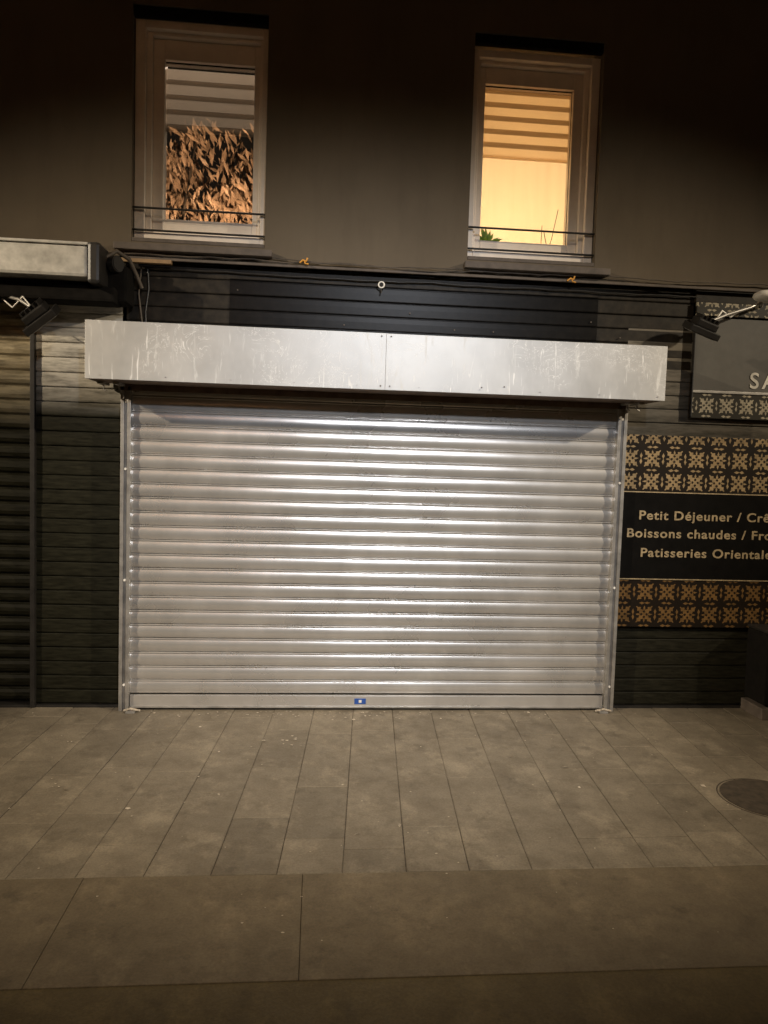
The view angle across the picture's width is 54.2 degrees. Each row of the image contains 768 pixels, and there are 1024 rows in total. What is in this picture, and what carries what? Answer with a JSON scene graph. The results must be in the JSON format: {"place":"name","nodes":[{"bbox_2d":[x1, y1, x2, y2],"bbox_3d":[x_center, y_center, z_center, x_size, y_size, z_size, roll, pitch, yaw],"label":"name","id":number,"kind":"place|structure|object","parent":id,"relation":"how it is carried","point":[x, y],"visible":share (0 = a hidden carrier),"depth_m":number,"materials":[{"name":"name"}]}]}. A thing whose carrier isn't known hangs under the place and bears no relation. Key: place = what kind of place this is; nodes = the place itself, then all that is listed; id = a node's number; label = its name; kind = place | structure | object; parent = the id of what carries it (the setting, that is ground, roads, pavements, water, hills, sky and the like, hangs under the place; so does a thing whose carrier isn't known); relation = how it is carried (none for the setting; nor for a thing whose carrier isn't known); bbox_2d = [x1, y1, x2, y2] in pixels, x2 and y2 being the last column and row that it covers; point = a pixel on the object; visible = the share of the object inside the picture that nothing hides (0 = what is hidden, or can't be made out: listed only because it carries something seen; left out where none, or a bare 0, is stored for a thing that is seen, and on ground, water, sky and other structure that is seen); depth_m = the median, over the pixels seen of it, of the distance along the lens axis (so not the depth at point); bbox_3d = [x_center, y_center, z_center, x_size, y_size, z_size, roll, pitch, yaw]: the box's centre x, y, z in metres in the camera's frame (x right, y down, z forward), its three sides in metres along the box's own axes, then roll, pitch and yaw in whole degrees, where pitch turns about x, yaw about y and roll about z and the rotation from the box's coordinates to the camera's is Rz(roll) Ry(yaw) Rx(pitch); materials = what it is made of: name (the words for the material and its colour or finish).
{"place":"outdoors","nodes":[
{"label":"outdoors","id":0,"kind":"place"},
{"bbox_2d":[298,875,302,980],"bbox_3d":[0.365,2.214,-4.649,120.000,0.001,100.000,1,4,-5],"label":"joint","id":1,"kind":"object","parent":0,"point":[300,926],"depth_m":3.05,"materials":[{"name":"concrete"}]},
{"bbox_2d":[0,707,767,990],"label":"pavement","id":2,"kind":"structure","parent":0,"point":[643,863],"depth_m":3.44,"materials":[{"name":"stone"}]},
{"bbox_2d":[8,711,727,940],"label":"litter","id":3,"kind":"object","parent":2,"relation":"on","point":[703,785],"visible":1,"depth_m":4.60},
{"bbox_2d":[0,256,767,708],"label":"shop front","id":4,"kind":"object","parent":2,"relation":"on","point":[60,420],"visible":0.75,"depth_m":5.15,"materials":[{"name":"black wood"}]},
{"bbox_2d":[2,296,60,336],"bbox_3d":[-2.322,-1.253,4.694,0.752,0.349,0.223,3,4,23],"label":"floodlight","id":5,"kind":"object","parent":4,"relation":"attached to","point":[37,315],"visible":1,"depth_m":4.55,"materials":[{"name":"black metal"}]},
{"bbox_2d":[0,237,143,307],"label":"folded awning","id":6,"kind":"object","parent":4,"relation":"attached to","point":[94,274],"visible":1,"depth_m":4.67,"materials":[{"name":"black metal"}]},
{"bbox_2d":[118,368,627,713],"bbox_3d":[-0.043,0.204,5.217,3.481,2.396,0.150,1,4,-5],"label":"roller shutter","id":7,"kind":"object","parent":4,"relation":"attached to","point":[274,544],"visible":0.94,"depth_m":5.24,"materials":[{"name":"metal"}]},
{"bbox_2d":[85,319,667,411],"bbox_3d":[-0.005,-0.945,4.989,3.740,0.420,0.356,1,4,-5],"label":"shutter housing","id":8,"kind":"object","parent":4,"relation":"attached to","point":[176,358],"visible":1,"depth_m":4.83,"materials":[{"name":"metal"}]},
{"bbox_2d":[378,281,384,292],"bbox_3d":[-0.018,-1.536,5.130,0.050,0.080,0.015,1,4,-5],"label":"eye bolt","id":9,"kind":"object","parent":4,"relation":"attached to","point":[383,285],"visible":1,"depth_m":5.12,"materials":[{"name":"silver metal"}]},
{"bbox_2d":[0,0,767,289],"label":"wall","id":10,"kind":"structure","parent":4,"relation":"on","point":[369,128],"depth_m":5.07,"materials":[{"name":"paint"}]},
{"bbox_2d":[113,241,271,258],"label":"sill","id":11,"kind":"structure","parent":10,"relation":"attached to","point":[192,250],"depth_m":4.94,"materials":[{"name":"stone"}]},
{"bbox_2d":[132,237,263,247],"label":"sill","id":12,"kind":"structure","parent":10,"relation":"attached to","point":[197,242],"depth_m":5.00,"materials":[{"name":"stone"}]},
{"bbox_2d":[152,39,260,234],"bbox_3d":[-1.208,-2.509,5.140,0.707,1.304,0.095,1,4,-5],"label":"sash","id":13,"kind":"object","parent":12,"relation":"on","point":[200,53],"visible":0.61,"depth_m":5.08,"materials":[{"name":"white plastic"}]},
{"bbox_2d":[166,98,253,114],"bbox_3d":[-1.183,-2.765,5.127,0.610,0.068,0.001,1,4,-5],"label":"blind band","id":14,"kind":"object","parent":13,"relation":"attached to","point":[207,106],"visible":1,"depth_m":5.13,"materials":[{"name":"beige fabric"}]},
{"bbox_2d":[166,113,253,129],"bbox_3d":[-1.186,-2.668,5.133,0.610,0.068,0.001,1,4,-5],"label":"blind band","id":15,"kind":"object","parent":13,"relation":"attached to","point":[208,121],"visible":1,"depth_m":5.13,"materials":[{"name":"grey fabric"}]},
{"bbox_2d":[166,94,253,104],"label":"blind band","id":16,"kind":"object","parent":13,"relation":"attached to","point":[209,99],"visible":1,"depth_m":5.13,"materials":[{"name":"grey fabric"}]},
{"bbox_2d":[166,109,253,118],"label":"blind band","id":17,"kind":"object","parent":13,"relation":"attached to","point":[199,113],"visible":1,"depth_m":5.13,"materials":[{"name":"grey fabric"}]},
{"bbox_2d":[166,124,253,133],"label":"blind band","id":18,"kind":"object","parent":13,"relation":"attached to","point":[217,129],"visible":1,"depth_m":5.14,"materials":[{"name":"grey fabric"}]},
{"bbox_2d":[166,128,253,136],"bbox_3d":[-1.188,-2.596,5.141,0.610,0.018,0.016,1,4,-5],"label":"blind bar","id":19,"kind":"object","parent":13,"relation":"attached to","point":[208,132],"visible":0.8,"depth_m":5.13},
{"bbox_2d":[166,69,254,85],"bbox_3d":[-1.177,-2.960,5.114,0.610,0.068,0.001,1,4,-5],"label":"blind band","id":20,"kind":"object","parent":13,"relation":"attached to","point":[202,76],"visible":1,"depth_m":5.11,"materials":[{"name":"beige fabric"}]},
{"bbox_2d":[166,84,254,99],"bbox_3d":[-1.180,-2.863,5.120,0.610,0.068,0.001,1,4,-5],"label":"blind band","id":21,"kind":"object","parent":13,"relation":"attached to","point":[204,91],"visible":1,"depth_m":5.12,"materials":[{"name":"beige fabric"}]},
{"bbox_2d":[166,80,254,89],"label":"blind band","id":22,"kind":"object","parent":13,"relation":"attached to","point":[206,84],"visible":1,"depth_m":5.12,"materials":[{"name":"grey fabric"}]},
{"bbox_2d":[132,206,264,215],"bbox_3d":[-1.233,-2.012,5.018,0.872,0.013,0.014,1,4,-5],"label":"guard bar","id":23,"kind":"object","parent":10,"relation":"attached to","point":[195,210],"visible":1,"depth_m":5.01,"materials":[{"name":"black metal"}]},
{"bbox_2d":[132,228,264,237],"bbox_3d":[-1.237,-1.868,5.027,0.872,0.013,0.014,1,4,-5],"label":"guard bar","id":24,"kind":"object","parent":10,"relation":"attached to","point":[192,232],"visible":1,"depth_m":5.02,"materials":[{"name":"black metal"}]},
{"bbox_2d":[134,19,268,243],"bbox_3d":[-1.228,-2.526,5.102,0.864,1.416,0.185,1,4,-5],"label":"window frame","id":25,"kind":"structure","parent":10,"relation":"attached to","point":[148,32],"depth_m":5.01,"materials":[{"name":"white plastic"}]},
{"bbox_2d":[166,62,254,69],"bbox_3d":[-1.173,-3.027,5.094,0.604,0.010,0.006,1,4,-5],"label":"gasket","id":26,"kind":"object","parent":25,"relation":"attached to","point":[210,65],"visible":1,"depth_m":5.09,"materials":[{"name":"black rubber"}]},
{"bbox_2d":[134,5,268,28],"bbox_3d":[-1.195,-3.256,4.940,0.868,0.063,0.040,1,4,-5],"label":"blind box","id":27,"kind":"object","parent":10,"relation":"attached to","point":[199,16],"visible":1,"depth_m":4.92,"materials":[{"name":"black metal"}]},
{"bbox_2d":[166,67,254,223],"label":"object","id":28,"kind":"object","parent":10,"relation":"attached to","point":[209,172],"depth_m":7.85,"materials":[{"name":"brown plant"}]},
{"bbox_2d":[474,67,582,252],"bbox_3d":[1.013,-2.446,5.341,0.739,1.289,0.095,1,4,-5],"label":"sash","id":29,"kind":"object","parent":10,"relation":"attached to","point":[535,80],"visible":0.59,"depth_m":5.29,"materials":[{"name":"white plastic"}]},
{"bbox_2d":[483,147,566,159],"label":"blind band","id":30,"kind":"object","parent":29,"relation":"attached to","point":[525,153],"visible":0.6,"depth_m":5.37,"materials":[{"name":"beige fabric"}]},
{"bbox_2d":[483,155,566,163],"bbox_3d":[1.001,-2.524,5.372,0.655,0.018,0.016,1,4,-5],"label":"blind bar","id":31,"kind":"object","parent":29,"relation":"attached to","point":[524,159],"visible":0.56,"depth_m":5.37,"materials":[{"name":"beige fabric"}]},
{"bbox_2d":[483,134,567,146],"bbox_3d":[1.005,-2.653,5.363,0.655,0.055,0.001,1,4,-5],"label":"blind band","id":32,"kind":"object","parent":29,"relation":"attached to","point":[525,140],"visible":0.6,"depth_m":5.36,"materials":[{"name":"beige fabric"}]},
{"bbox_2d":[483,141,567,152],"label":"blind band","id":33,"kind":"object","parent":29,"relation":"attached to","point":[525,146],"visible":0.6,"depth_m":5.36,"materials":[{"name":"beige fabric"}]},
{"bbox_2d":[484,128,567,138],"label":"blind band","id":34,"kind":"object","parent":29,"relation":"attached to","point":[524,133],"visible":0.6,"depth_m":5.36,"materials":[{"name":"beige fabric"}]},
{"bbox_2d":[484,107,568,120],"bbox_3d":[1.011,-2.836,5.351,0.655,0.055,0.001,1,4,-5],"label":"blind band","id":35,"kind":"object","parent":29,"relation":"attached to","point":[526,113],"visible":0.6,"depth_m":5.35,"materials":[{"name":"beige fabric"}]},
{"bbox_2d":[484,120,568,133],"bbox_3d":[1.008,-2.744,5.357,0.655,0.055,0.001,1,4,-5],"label":"blind band","id":36,"kind":"object","parent":29,"relation":"attached to","point":[525,127],"visible":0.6,"depth_m":5.36,"materials":[{"name":"beige fabric"}]},
{"bbox_2d":[484,115,568,125],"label":"blind band","id":37,"kind":"object","parent":29,"relation":"attached to","point":[526,120],"visible":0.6,"depth_m":5.35,"materials":[{"name":"beige fabric"}]},
{"bbox_2d":[485,94,569,107],"bbox_3d":[1.014,-2.928,5.346,0.655,0.055,0.001,1,4,-5],"label":"blind band","id":38,"kind":"object","parent":29,"relation":"attached to","point":[526,100],"visible":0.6,"depth_m":5.35,"materials":[{"name":"beige fabric"}]},
{"bbox_2d":[485,101,569,112],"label":"blind band","id":39,"kind":"object","parent":29,"relation":"attached to","point":[527,107],"visible":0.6,"depth_m":5.34,"materials":[{"name":"brown fabric"}]},
{"bbox_2d":[485,89,569,99],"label":"blind band","id":40,"kind":"object","parent":29,"relation":"attached to","point":[527,94],"visible":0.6,"depth_m":5.34,"materials":[{"name":"brown fabric"}]},
{"bbox_2d":[485,86,571,93],"bbox_3d":[1.020,-2.978,5.291,0.639,0.010,0.006,1,4,-5],"label":"gasket","id":41,"kind":"object","parent":29,"relation":"attached to","point":[528,89],"visible":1,"depth_m":5.29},
{"bbox_2d":[467,256,593,266],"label":"sill","id":42,"kind":"structure","parent":10,"relation":"attached to","point":[529,261],"depth_m":5.21,"materials":[{"name":"stone"}]},
{"bbox_2d":[468,247,593,255],"bbox_3d":[1.021,-1.812,5.231,0.901,0.013,0.014,1,4,-5],"label":"guard bar","id":43,"kind":"object","parent":10,"relation":"attached to","point":[523,251],"visible":1,"depth_m":5.23,"materials":[{"name":"black metal"}]},
{"bbox_2d":[468,226,594,234],"bbox_3d":[1.026,-1.957,5.222,0.901,0.013,0.014,1,4,-5],"label":"guard bar","id":44,"kind":"object","parent":10,"relation":"attached to","point":[529,230],"visible":1,"depth_m":5.22,"materials":[{"name":"black metal"}]},
{"bbox_2d":[467,49,600,262],"bbox_3d":[1.031,-2.463,5.306,0.893,1.401,0.185,1,4,-5],"label":"lit window","id":45,"kind":"structure","parent":10,"relation":"attached to","point":[588,69],"depth_m":5.24,"materials":[{"name":"white plastic"}]},
{"bbox_2d":[480,229,500,240],"bbox_3d":[0.733,-1.925,5.426,0.258,0.263,0.115,1,4,-5],"label":"potted plant","id":46,"kind":"object","parent":45,"relation":"on","point":[486,236],"visible":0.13,"depth_m":5.41,"materials":[{"name":"green plant"}]},
{"bbox_2d":[541,211,557,242],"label":"dry twigs","id":47,"kind":"object","parent":45,"relation":"on","point":[552,233],"visible":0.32,"depth_m":5.47,"materials":[{"name":"brown plant"}]},
{"bbox_2d":[463,261,610,276],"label":"sill","id":48,"kind":"structure","parent":10,"relation":"attached to","point":[518,268],"depth_m":5.15,"materials":[{"name":"stone"}]},
{"bbox_2d":[475,33,603,55],"bbox_3d":[1.063,-3.200,5.144,0.897,0.063,0.040,1,4,-5],"label":"blind box","id":49,"kind":"object","parent":10,"relation":"attached to","point":[537,44],"visible":1,"depth_m":5.13,"materials":[{"name":"black metal"}]},
{"bbox_2d":[121,253,767,321],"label":"facade cable","id":50,"kind":"object","parent":4,"relation":"attached to","point":[155,261],"visible":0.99,"depth_m":5.11,"materials":[{"name":"black rubber"}]},
{"bbox_2d":[617,302,767,627],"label":"bakery sign","id":51,"kind":"object","parent":4,"relation":"attached to","point":[690,557],"visible":0.99,"depth_m":5.44,"materials":[{"name":"plastic"}]},
{"bbox_2d":[682,290,767,341],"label":"floodlight","id":52,"kind":"object","parent":4,"relation":"attached to","point":[707,327],"visible":1,"depth_m":4.94,"materials":[{"name":"black metal"}]},
{"bbox_2d":[716,778,767,816],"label":"manhole cover","id":53,"kind":"object","parent":2,"relation":"on","point":[751,795],"visible":1,"depth_m":4.09,"materials":[{"name":"metal"}]},
{"bbox_2d":[0,967,767,1023],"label":"road","id":54,"kind":"structure","parent":0,"point":[738,995],"depth_m":2.44,"materials":[{"name":"grey asphalt"}]},
{"bbox_2d":[741,624,767,719],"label":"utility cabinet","id":55,"kind":"object","parent":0,"point":[754,702],"visible":1,"depth_m":5.43,"materials":[{"name":"metal"}]},
{"bbox_3d":[0.959,-2.728,6.817,2.200,2.300,2.655,1,4,-5],"label":"lit room","id":56,"kind":"object","parent":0,"visible":0},
{"bbox_2d":[480,93,567,244],"bbox_3d":[0.970,-2.488,5.513,1.000,1.410,0.012,1,4,-5],"label":"voile curtain","id":57,"kind":"object","parent":56,"relation":"hanging from","point":[517,194],"visible":0.2,"depth_m":5.53,"materials":[{"name":"beige fabric"}]}
]}

